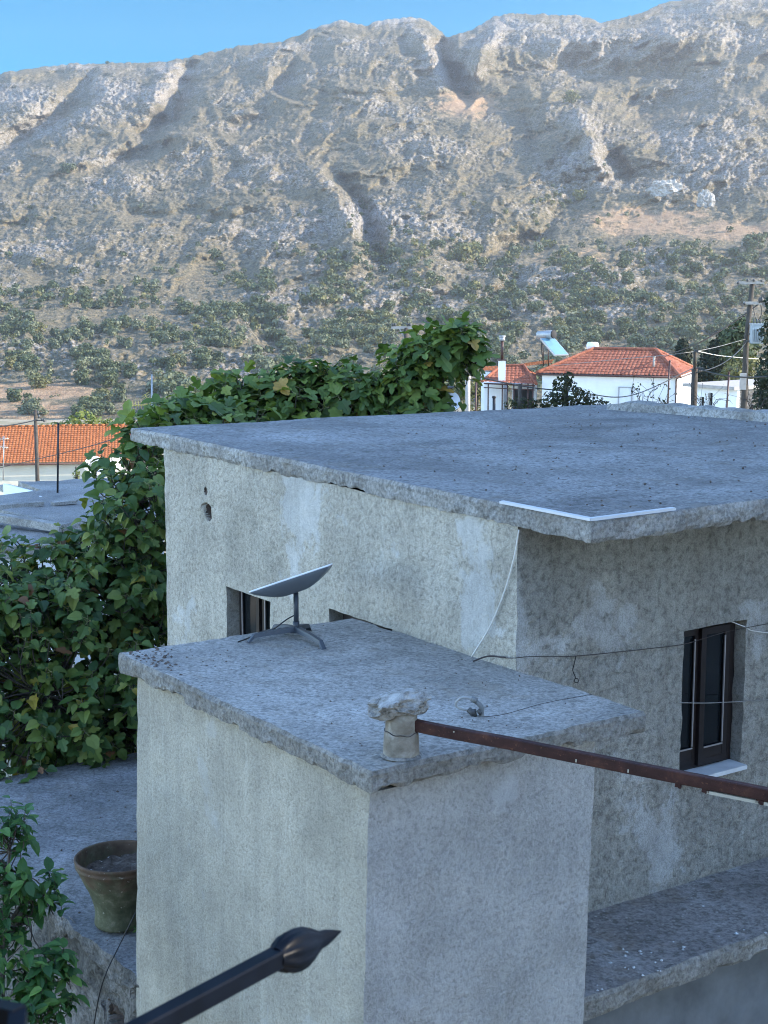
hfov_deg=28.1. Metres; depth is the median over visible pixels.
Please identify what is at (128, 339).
carob tree
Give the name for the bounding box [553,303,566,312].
olive tree
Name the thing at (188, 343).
olive tree
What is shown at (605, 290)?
oak tree
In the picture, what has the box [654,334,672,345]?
olive tree
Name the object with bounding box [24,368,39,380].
olive tree
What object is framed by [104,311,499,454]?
fig tree
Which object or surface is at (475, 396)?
metal rod
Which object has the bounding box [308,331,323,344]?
olive tree
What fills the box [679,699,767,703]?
window line
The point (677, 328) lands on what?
oak tree
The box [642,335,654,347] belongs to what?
olive tree
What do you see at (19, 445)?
long house
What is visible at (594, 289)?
oak tree
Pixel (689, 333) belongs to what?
oak tree
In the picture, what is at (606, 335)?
olive tree
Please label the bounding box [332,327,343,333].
olive tree
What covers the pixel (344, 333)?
oak tree
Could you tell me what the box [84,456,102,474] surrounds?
satellite bowl
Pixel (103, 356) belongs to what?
olive tree
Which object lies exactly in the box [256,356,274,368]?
olive tree
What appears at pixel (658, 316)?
olive tree
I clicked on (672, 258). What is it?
oak tree
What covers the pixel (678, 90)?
mountain
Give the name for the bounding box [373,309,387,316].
oak tree
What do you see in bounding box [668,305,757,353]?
power line
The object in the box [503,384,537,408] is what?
dark shrub
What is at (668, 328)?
oak tree
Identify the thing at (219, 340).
oak tree
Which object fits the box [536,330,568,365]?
solar heater
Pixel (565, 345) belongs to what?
olive tree
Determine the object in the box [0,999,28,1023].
railing scroll
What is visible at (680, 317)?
olive tree
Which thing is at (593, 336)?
oak tree
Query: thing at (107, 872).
flower pot
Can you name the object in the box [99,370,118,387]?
oak tree
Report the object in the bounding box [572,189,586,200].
carob tree
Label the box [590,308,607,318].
oak tree
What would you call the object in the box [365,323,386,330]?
carob tree
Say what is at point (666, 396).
twiggy bush
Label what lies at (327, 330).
oak tree
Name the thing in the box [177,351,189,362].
olive tree
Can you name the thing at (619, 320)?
oak tree
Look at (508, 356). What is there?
olive tree
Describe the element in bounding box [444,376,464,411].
garden shrub
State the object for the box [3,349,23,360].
oak tree
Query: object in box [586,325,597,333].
oak tree
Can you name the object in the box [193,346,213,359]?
oak tree
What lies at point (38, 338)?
oak tree
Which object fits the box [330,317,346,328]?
oak tree
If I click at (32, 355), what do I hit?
oak tree
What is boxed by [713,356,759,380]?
broadleaf tree
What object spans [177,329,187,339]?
olive tree
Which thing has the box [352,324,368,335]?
olive tree
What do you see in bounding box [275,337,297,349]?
oak tree
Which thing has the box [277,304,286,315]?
oak tree
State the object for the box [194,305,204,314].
oak tree
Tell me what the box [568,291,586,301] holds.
oak tree
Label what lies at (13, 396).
oak tree
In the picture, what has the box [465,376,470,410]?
yard post
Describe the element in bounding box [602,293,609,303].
oak tree
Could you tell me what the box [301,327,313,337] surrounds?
oak tree
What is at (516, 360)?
olive tree
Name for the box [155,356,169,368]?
oak tree
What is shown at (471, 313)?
olive tree
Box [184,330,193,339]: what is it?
oak tree
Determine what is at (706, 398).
twiggy bush
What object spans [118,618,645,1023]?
annex
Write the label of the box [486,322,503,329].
carob tree
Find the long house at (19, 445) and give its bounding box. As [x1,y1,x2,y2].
[0,424,131,494]
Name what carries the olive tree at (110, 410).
on the mountain
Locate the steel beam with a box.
[415,719,767,805]
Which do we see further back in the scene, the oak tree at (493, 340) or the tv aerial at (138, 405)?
the oak tree at (493, 340)
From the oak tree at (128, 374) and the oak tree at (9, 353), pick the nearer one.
the oak tree at (128, 374)
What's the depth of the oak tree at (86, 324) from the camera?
594.44 m
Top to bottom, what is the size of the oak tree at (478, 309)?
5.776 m
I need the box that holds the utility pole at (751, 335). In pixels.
[737,279,763,408]
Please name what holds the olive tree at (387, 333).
on the mountain
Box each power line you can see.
[0,419,36,426]
[0,437,119,467]
[470,368,693,397]
[554,339,744,365]
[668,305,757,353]
[698,351,764,359]
[699,368,767,377]
[700,342,746,371]
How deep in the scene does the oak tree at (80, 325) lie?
596.21 m
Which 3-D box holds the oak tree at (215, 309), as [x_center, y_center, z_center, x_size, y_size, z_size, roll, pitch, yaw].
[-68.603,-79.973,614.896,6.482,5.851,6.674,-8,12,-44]
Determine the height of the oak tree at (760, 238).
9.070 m
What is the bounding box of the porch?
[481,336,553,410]
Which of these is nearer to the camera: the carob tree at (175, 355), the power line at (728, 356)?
the power line at (728, 356)
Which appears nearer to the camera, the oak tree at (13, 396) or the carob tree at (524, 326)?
the oak tree at (13, 396)
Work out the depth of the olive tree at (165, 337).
545.63 m
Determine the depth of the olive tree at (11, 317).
613.35 m
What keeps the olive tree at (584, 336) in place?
on the mountain
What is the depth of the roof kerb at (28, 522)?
31.75 m
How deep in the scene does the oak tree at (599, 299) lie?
609.99 m
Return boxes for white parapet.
[3,483,41,496]
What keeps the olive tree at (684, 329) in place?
on the mountain
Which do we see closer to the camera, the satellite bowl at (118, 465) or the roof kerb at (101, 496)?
the roof kerb at (101, 496)
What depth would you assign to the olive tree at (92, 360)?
494.14 m
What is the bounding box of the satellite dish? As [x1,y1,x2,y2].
[238,563,332,649]
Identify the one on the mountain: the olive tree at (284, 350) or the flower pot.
the olive tree at (284, 350)
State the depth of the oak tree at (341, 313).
595.84 m
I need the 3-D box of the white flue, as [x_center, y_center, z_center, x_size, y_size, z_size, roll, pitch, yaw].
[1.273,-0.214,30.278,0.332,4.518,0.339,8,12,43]
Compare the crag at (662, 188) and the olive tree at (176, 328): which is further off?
the crag at (662, 188)
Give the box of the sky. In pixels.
[0,0,680,73]
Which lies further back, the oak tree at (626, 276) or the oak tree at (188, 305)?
the oak tree at (626, 276)
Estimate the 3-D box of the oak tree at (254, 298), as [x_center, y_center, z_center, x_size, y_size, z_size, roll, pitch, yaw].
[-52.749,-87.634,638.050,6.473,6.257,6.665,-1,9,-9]
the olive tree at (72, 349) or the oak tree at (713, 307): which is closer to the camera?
the olive tree at (72, 349)
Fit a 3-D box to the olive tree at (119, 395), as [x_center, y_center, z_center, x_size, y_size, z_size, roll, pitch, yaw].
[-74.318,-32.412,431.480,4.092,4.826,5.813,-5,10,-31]
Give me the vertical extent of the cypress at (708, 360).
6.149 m
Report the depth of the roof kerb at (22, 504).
33.59 m
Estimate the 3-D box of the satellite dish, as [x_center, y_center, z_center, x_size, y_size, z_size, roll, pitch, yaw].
[-0.620,0.567,9.640,0.588,0.484,0.534,0,9,0]
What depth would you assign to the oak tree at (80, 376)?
468.08 m
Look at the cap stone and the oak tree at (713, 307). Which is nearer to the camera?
the cap stone
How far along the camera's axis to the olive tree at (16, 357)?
508.07 m
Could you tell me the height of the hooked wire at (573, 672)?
0.168 m
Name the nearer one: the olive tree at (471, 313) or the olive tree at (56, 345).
the olive tree at (56, 345)
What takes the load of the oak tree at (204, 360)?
on the mountain
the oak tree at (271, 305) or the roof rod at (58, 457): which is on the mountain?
the oak tree at (271, 305)
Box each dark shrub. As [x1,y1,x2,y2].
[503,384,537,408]
[530,371,610,408]
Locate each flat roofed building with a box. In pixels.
[0,483,156,646]
[0,523,90,670]
[18,478,163,553]
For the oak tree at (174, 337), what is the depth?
549.91 m
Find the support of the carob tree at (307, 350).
on the mountain
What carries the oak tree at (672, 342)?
on the mountain
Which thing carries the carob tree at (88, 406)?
on the mountain
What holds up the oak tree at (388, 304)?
on the mountain
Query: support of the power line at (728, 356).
attached to the wooden pole at (695, 371)
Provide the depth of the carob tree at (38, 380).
462.12 m
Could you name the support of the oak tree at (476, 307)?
on the mountain
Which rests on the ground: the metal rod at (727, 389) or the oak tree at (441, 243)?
the metal rod at (727, 389)
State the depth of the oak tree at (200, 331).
560.60 m
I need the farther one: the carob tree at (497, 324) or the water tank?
the carob tree at (497, 324)
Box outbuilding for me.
[683,379,764,409]
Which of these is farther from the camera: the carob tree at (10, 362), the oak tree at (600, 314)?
the oak tree at (600, 314)
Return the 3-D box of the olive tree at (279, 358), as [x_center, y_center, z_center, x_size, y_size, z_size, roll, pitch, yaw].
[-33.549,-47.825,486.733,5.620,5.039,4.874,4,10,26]
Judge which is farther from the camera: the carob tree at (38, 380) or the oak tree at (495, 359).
the oak tree at (495, 359)
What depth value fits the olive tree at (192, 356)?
498.76 m
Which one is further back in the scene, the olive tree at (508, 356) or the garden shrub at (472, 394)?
the olive tree at (508, 356)
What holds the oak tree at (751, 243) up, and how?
on the mountain
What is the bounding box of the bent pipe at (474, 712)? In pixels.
[455,696,483,716]
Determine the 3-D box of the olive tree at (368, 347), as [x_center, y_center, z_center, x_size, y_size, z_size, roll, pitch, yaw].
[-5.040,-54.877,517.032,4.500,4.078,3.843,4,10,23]
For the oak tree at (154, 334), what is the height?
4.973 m
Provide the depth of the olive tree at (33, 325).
578.25 m
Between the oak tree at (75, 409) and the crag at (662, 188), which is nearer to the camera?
the oak tree at (75, 409)
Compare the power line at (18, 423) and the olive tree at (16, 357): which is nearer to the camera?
the power line at (18, 423)
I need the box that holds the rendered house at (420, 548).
[130,400,767,912]
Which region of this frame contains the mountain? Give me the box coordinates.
[0,0,767,419]
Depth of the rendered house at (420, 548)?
10.00 m
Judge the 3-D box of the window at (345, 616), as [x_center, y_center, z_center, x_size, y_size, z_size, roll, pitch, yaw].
[-0.044,0.938,10.380,0.482,0.502,0.665,0,9,0]
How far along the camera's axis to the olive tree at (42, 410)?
411.03 m
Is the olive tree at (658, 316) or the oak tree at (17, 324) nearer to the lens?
the olive tree at (658, 316)
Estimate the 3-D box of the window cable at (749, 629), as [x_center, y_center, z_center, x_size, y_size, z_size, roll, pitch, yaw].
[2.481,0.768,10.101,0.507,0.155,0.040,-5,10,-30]
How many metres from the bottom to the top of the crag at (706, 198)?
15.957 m
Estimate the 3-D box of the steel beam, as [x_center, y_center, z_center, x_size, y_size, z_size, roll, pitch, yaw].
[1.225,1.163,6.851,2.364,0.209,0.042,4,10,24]
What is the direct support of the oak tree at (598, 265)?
on the mountain
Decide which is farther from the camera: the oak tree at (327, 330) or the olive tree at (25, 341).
the oak tree at (327, 330)
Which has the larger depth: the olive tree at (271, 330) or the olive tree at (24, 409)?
the olive tree at (271, 330)
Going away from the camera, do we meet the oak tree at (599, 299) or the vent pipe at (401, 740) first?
the vent pipe at (401, 740)
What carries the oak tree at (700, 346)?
on the mountain
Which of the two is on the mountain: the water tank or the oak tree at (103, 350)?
the oak tree at (103, 350)
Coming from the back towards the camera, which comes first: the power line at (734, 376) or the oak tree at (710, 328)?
the oak tree at (710, 328)
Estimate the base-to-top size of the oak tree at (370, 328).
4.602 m
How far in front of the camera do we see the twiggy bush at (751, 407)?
26.03 m
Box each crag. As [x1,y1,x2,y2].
[645,179,683,197]
[696,189,715,207]
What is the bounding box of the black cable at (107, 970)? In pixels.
[94,911,135,1023]
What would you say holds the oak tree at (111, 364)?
on the mountain
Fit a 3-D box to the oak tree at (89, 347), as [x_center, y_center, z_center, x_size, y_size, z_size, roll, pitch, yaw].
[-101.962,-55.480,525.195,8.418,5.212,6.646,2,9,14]
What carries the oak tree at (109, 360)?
on the mountain
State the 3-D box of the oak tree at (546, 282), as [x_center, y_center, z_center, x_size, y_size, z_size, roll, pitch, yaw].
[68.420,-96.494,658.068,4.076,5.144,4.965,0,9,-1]
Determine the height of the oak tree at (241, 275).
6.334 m
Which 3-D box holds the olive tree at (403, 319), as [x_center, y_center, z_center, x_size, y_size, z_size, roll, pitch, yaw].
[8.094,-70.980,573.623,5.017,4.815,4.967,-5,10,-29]
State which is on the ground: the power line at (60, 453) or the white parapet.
the power line at (60, 453)
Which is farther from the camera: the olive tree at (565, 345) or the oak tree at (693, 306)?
the oak tree at (693, 306)
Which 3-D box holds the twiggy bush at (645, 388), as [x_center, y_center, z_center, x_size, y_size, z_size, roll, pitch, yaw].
[4.057,-1.607,24.061,0.574,1.203,0.555,-3,9,-16]
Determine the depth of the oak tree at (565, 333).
535.96 m
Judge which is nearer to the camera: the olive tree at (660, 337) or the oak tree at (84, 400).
the oak tree at (84, 400)
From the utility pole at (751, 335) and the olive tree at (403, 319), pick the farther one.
the olive tree at (403, 319)
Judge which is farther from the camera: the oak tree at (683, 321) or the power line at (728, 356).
the oak tree at (683, 321)
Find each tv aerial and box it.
[0,436,8,479]
[132,374,152,408]
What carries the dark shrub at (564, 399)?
on the ground
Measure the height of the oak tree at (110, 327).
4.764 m
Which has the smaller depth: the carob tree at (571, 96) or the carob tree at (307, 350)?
the carob tree at (307, 350)
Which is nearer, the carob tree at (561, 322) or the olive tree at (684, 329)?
the olive tree at (684, 329)
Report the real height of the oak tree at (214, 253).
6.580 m
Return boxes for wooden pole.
[34,409,46,480]
[391,323,412,337]
[690,350,702,405]
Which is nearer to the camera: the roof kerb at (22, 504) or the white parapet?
the roof kerb at (22, 504)
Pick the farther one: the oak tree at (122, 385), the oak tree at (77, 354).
the oak tree at (77, 354)
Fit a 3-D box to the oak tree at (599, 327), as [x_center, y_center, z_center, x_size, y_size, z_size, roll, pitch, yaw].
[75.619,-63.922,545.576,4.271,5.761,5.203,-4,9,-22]
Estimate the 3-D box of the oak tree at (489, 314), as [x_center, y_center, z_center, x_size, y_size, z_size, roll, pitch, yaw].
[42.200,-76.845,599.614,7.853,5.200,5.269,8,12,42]
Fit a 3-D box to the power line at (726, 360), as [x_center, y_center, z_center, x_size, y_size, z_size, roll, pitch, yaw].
[13.302,-6.005,59.580,0.036,0.328,20.722,3,9,17]
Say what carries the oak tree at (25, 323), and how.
on the mountain
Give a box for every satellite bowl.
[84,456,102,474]
[110,458,121,469]
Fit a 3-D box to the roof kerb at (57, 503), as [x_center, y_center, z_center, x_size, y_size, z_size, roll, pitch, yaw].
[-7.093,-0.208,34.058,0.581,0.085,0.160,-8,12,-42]
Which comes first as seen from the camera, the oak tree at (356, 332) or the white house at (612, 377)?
the white house at (612, 377)
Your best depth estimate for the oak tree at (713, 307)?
583.85 m
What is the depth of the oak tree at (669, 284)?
646.58 m
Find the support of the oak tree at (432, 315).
on the mountain
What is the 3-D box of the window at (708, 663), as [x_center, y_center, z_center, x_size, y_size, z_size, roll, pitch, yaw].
[2.106,1.209,9.979,0.593,1.007,0.205,-6,11,-34]
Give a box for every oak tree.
[0,324,13,334]
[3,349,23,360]
[5,388,22,401]
[7,321,20,330]
[19,320,39,329]
[19,356,39,369]
[21,352,37,359]
[32,333,43,343]
[58,162,76,173]
[70,404,84,418]
[73,350,83,359]
[73,370,89,384]
[75,321,93,330]
[77,289,88,298]
[77,394,103,402]
[77,396,96,411]
[78,343,97,352]
[81,319,92,329]
[81,348,98,359]
[85,410,96,419]
[91,403,105,415]
[97,348,109,358]
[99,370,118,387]
[100,319,114,327]
[100,358,112,366]
[107,325,117,335]
[107,362,116,367]
[113,382,126,391]
[116,314,131,327]
[121,362,136,372]
[122,367,138,378]
[149,331,162,341]
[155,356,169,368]
[169,331,178,342]
[176,303,192,314]
[179,300,194,311]
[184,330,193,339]
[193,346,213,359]
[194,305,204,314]
[194,327,208,336]
[195,353,209,368]
[203,305,220,315]
[206,322,221,329]
[207,248,221,258]
[210,351,223,361]
[212,328,232,339]
[214,337,226,347]
[219,301,232,308]
[226,306,237,314]
[231,271,247,282]
[236,306,245,315]
[243,301,251,308]
[249,293,263,304]
[260,279,276,288]
[263,301,275,311]
[264,310,279,321]
[273,328,286,340]
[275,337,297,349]
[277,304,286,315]
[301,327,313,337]
[318,326,331,333]
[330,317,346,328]
[334,309,348,319]
[334,328,352,339]
[340,353,358,363]
[347,307,362,317]
[350,328,363,338]
[360,325,373,335]
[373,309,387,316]
[381,299,395,310]
[426,311,436,320]
[433,238,445,248]
[441,309,450,320]
[464,303,478,309]
[466,306,482,316]
[483,309,501,319]
[485,336,504,344]
[487,344,500,352]
[491,341,509,354]
[491,352,500,361]
[494,305,506,317]
[501,321,523,336]
[504,279,517,290]
[514,291,526,301]
[526,300,539,312]
[540,281,548,289]
[551,328,570,342]
[564,317,579,328]
[568,279,578,287]
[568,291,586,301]
[581,323,591,330]
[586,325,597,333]
[586,333,601,343]
[590,262,602,274]
[590,287,603,295]
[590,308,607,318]
[594,293,608,305]
[595,324,603,336]
[601,288,614,294]
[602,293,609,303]
[614,316,632,326]
[618,325,629,336]
[621,272,632,282]
[624,322,637,333]
[627,292,639,302]
[628,335,644,347]
[658,324,671,334]
[664,279,675,289]
[665,253,679,265]
[668,340,677,349]
[670,325,685,335]
[680,315,696,327]
[682,327,700,339]
[683,302,698,313]
[690,261,703,272]
[691,325,701,334]
[693,340,708,354]
[699,334,708,339]
[704,323,718,333]
[708,305,719,314]
[713,317,733,329]
[720,294,738,306]
[736,252,753,262]
[740,232,765,246]
[746,240,757,249]
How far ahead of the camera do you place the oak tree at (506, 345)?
506.90 m
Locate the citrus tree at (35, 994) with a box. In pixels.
[0,795,89,1023]
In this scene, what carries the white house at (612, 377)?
on the ground
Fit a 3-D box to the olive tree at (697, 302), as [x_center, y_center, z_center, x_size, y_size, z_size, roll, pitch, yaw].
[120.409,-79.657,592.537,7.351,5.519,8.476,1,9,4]
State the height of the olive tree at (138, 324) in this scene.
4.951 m
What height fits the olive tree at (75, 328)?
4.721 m
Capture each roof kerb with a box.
[0,484,35,491]
[0,501,43,509]
[0,513,66,531]
[51,500,77,505]
[72,494,107,500]
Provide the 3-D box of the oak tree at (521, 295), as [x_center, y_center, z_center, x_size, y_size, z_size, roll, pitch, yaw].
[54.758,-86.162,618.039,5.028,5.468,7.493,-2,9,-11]
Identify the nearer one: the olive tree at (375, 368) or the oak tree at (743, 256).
the olive tree at (375, 368)
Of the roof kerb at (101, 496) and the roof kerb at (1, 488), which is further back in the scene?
the roof kerb at (1, 488)
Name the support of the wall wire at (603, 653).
attached to the rendered house at (420, 548)
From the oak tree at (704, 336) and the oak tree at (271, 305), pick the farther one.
the oak tree at (271, 305)
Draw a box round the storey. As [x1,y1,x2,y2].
[0,753,767,1023]
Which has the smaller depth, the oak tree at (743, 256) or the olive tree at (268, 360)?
the olive tree at (268, 360)
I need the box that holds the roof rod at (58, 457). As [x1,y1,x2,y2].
[57,423,59,492]
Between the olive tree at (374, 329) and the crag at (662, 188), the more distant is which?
the crag at (662, 188)
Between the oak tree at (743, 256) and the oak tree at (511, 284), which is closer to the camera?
the oak tree at (511, 284)
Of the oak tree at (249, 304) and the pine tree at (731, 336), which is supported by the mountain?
the oak tree at (249, 304)
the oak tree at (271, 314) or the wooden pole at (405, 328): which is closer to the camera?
the wooden pole at (405, 328)
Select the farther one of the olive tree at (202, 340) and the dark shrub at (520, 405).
the olive tree at (202, 340)
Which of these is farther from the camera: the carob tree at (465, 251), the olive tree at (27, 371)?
the carob tree at (465, 251)
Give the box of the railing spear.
[125,926,340,1023]
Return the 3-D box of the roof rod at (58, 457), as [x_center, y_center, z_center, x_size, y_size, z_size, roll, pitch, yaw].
[-7.047,-1.168,33.210,0.113,1.522,0.057,0,9,0]
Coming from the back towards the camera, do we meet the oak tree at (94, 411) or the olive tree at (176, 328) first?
the olive tree at (176, 328)
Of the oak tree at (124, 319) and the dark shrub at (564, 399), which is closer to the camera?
the dark shrub at (564, 399)
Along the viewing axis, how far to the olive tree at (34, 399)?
415.80 m
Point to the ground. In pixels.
(11, 421)
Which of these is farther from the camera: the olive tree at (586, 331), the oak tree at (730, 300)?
the oak tree at (730, 300)
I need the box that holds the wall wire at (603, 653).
[473,623,767,661]
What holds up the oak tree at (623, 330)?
on the mountain
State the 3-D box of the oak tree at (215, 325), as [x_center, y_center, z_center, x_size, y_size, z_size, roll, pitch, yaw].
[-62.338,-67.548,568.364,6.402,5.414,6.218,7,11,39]
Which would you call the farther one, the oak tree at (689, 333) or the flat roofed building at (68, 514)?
the oak tree at (689, 333)
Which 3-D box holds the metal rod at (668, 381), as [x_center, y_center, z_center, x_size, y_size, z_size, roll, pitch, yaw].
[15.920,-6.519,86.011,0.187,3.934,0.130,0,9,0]
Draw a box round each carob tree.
[3,356,15,367]
[28,373,51,388]
[83,402,92,410]
[91,387,112,399]
[124,337,132,344]
[170,353,180,360]
[230,338,242,348]
[300,343,315,356]
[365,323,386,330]
[381,311,396,320]
[388,320,401,330]
[448,242,482,261]
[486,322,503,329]
[512,320,528,328]
[554,320,567,328]
[562,90,580,103]
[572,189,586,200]
[607,293,619,304]
[761,312,767,322]
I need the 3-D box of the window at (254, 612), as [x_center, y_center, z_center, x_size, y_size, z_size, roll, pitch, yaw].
[-0.921,1.057,11.633,0.058,1.005,0.602,-7,11,-37]
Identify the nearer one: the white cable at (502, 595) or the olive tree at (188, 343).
the white cable at (502, 595)
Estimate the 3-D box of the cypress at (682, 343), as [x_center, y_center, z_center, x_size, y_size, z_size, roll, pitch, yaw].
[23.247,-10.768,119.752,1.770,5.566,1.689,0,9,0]
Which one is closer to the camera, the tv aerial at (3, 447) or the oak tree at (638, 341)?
the tv aerial at (3, 447)
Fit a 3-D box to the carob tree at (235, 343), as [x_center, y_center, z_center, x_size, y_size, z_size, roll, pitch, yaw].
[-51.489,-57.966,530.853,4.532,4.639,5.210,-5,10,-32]
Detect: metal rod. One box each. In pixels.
[475,382,476,410]
[667,360,670,402]
[726,372,729,407]
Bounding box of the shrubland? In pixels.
[0,113,767,416]
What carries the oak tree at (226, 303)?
on the mountain
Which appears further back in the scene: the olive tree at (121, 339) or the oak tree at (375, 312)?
the oak tree at (375, 312)
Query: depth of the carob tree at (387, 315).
577.87 m
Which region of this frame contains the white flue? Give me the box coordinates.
[447,386,459,409]
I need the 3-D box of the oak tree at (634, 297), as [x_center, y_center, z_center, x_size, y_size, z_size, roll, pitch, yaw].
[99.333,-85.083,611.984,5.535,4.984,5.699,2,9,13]
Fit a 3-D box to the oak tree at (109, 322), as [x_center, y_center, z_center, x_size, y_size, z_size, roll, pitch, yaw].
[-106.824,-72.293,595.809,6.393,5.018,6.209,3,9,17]
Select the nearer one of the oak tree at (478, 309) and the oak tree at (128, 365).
the oak tree at (128, 365)
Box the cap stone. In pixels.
[366,688,431,720]
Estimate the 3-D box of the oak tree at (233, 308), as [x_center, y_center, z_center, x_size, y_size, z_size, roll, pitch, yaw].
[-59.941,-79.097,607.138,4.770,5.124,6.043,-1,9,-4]
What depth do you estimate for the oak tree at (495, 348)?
498.87 m
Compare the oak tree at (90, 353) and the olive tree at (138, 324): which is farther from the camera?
the olive tree at (138, 324)
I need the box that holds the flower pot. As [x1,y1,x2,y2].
[74,840,137,932]
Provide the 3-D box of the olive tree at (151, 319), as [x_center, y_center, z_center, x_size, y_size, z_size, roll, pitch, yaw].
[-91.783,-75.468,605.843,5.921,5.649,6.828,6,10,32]
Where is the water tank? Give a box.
[586,342,598,348]
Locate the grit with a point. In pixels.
(429, 653)
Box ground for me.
[0,405,540,776]
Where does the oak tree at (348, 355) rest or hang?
on the mountain
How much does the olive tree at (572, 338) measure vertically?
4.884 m
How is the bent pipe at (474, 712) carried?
on the annex
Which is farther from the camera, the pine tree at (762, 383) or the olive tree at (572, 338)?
the olive tree at (572, 338)
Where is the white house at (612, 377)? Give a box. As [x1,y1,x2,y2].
[536,347,692,406]
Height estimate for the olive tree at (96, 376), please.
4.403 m
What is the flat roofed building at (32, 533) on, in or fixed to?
on the ground
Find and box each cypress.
[672,338,692,364]
[696,329,731,381]
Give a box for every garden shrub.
[41,409,125,424]
[72,467,80,478]
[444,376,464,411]
[452,380,480,410]
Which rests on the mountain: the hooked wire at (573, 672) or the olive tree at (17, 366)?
the olive tree at (17, 366)
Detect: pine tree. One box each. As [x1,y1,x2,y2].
[717,314,764,370]
[749,297,767,409]
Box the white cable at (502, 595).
[471,530,519,656]
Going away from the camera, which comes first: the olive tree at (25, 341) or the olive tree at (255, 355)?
the olive tree at (255, 355)
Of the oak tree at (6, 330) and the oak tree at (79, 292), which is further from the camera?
the oak tree at (79, 292)
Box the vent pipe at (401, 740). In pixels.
[380,714,421,761]
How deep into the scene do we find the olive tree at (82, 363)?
485.85 m
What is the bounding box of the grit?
[37,409,767,990]
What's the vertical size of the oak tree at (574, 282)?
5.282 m
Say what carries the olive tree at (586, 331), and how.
on the mountain
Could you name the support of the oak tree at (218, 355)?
on the mountain
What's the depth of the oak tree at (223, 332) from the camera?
541.94 m
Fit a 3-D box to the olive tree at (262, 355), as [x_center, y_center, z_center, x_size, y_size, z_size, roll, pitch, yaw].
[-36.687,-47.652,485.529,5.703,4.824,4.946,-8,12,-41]
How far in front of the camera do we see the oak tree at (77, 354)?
512.06 m
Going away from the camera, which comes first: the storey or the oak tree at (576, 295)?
the storey
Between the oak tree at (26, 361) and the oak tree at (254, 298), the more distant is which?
the oak tree at (254, 298)
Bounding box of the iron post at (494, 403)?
[492,396,495,409]
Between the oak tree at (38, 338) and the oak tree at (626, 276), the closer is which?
the oak tree at (38, 338)
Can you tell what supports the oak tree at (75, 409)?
on the mountain
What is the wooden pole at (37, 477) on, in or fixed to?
on the ground
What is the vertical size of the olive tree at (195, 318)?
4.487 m
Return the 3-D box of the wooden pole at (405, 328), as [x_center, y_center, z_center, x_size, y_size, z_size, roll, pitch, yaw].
[0.795,-3.866,60.113,1.020,6.990,0.240,0,9,0]
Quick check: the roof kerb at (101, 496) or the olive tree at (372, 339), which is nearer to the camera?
the roof kerb at (101, 496)
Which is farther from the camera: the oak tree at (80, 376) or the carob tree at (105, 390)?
the oak tree at (80, 376)
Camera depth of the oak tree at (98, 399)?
418.20 m
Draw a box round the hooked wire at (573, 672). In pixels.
[572,656,578,682]
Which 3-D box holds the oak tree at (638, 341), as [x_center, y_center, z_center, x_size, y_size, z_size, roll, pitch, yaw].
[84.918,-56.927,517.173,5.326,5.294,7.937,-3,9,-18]
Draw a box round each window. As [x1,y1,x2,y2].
[239,591,269,634]
[343,614,391,630]
[679,621,746,776]
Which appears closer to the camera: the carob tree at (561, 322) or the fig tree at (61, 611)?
the fig tree at (61, 611)
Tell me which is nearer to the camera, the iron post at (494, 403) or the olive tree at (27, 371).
the iron post at (494, 403)
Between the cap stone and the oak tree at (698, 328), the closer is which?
the cap stone
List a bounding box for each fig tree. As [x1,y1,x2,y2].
[0,429,167,783]
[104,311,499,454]
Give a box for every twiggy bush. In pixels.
[631,372,660,400]
[653,384,677,403]
[678,383,730,406]
[724,391,767,409]
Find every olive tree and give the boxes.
[2,313,14,322]
[11,355,20,363]
[13,362,23,370]
[17,401,37,414]
[20,338,33,348]
[20,397,40,407]
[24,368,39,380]
[25,321,38,330]
[29,405,48,414]
[47,337,57,347]
[50,340,63,349]
[68,346,83,357]
[69,325,80,334]
[73,356,89,369]
[88,356,102,368]
[90,371,104,381]
[94,352,107,359]
[106,404,117,414]
[110,389,126,401]
[116,336,126,345]
[129,318,143,329]
[143,314,160,324]
[159,332,171,343]
[171,324,179,332]
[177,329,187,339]
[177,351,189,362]
[182,338,197,349]
[189,313,202,322]
[190,351,203,361]
[196,335,214,345]
[213,334,231,346]
[250,352,261,359]
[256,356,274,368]
[258,354,278,364]
[267,326,280,336]
[272,353,284,365]
[279,345,295,356]
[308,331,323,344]
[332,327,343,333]
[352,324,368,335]
[362,343,373,352]
[363,334,379,344]
[368,364,381,372]
[372,325,378,333]
[383,331,397,342]
[400,315,411,325]
[468,310,476,318]
[503,353,513,361]
[508,355,520,363]
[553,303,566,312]
[561,340,571,351]
[569,334,583,342]
[575,331,589,343]
[583,329,598,334]
[604,329,614,339]
[640,325,658,336]
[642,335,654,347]
[650,310,666,322]
[654,325,670,336]
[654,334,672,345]
[671,312,689,321]
[678,325,694,335]
[688,298,704,309]
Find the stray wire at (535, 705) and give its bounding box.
[484,694,591,716]
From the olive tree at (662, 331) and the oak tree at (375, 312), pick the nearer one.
the olive tree at (662, 331)
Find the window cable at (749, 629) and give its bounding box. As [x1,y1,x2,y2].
[732,622,767,632]
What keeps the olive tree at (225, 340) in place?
on the mountain
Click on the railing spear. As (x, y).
(296, 950)
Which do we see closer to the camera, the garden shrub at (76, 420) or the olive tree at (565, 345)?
the garden shrub at (76, 420)
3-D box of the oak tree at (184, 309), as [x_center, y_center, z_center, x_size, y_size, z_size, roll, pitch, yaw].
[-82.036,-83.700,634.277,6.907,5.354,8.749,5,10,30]
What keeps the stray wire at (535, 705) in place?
on the annex
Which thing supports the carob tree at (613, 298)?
on the mountain
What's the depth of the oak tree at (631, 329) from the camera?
557.66 m
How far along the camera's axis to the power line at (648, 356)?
53.77 m

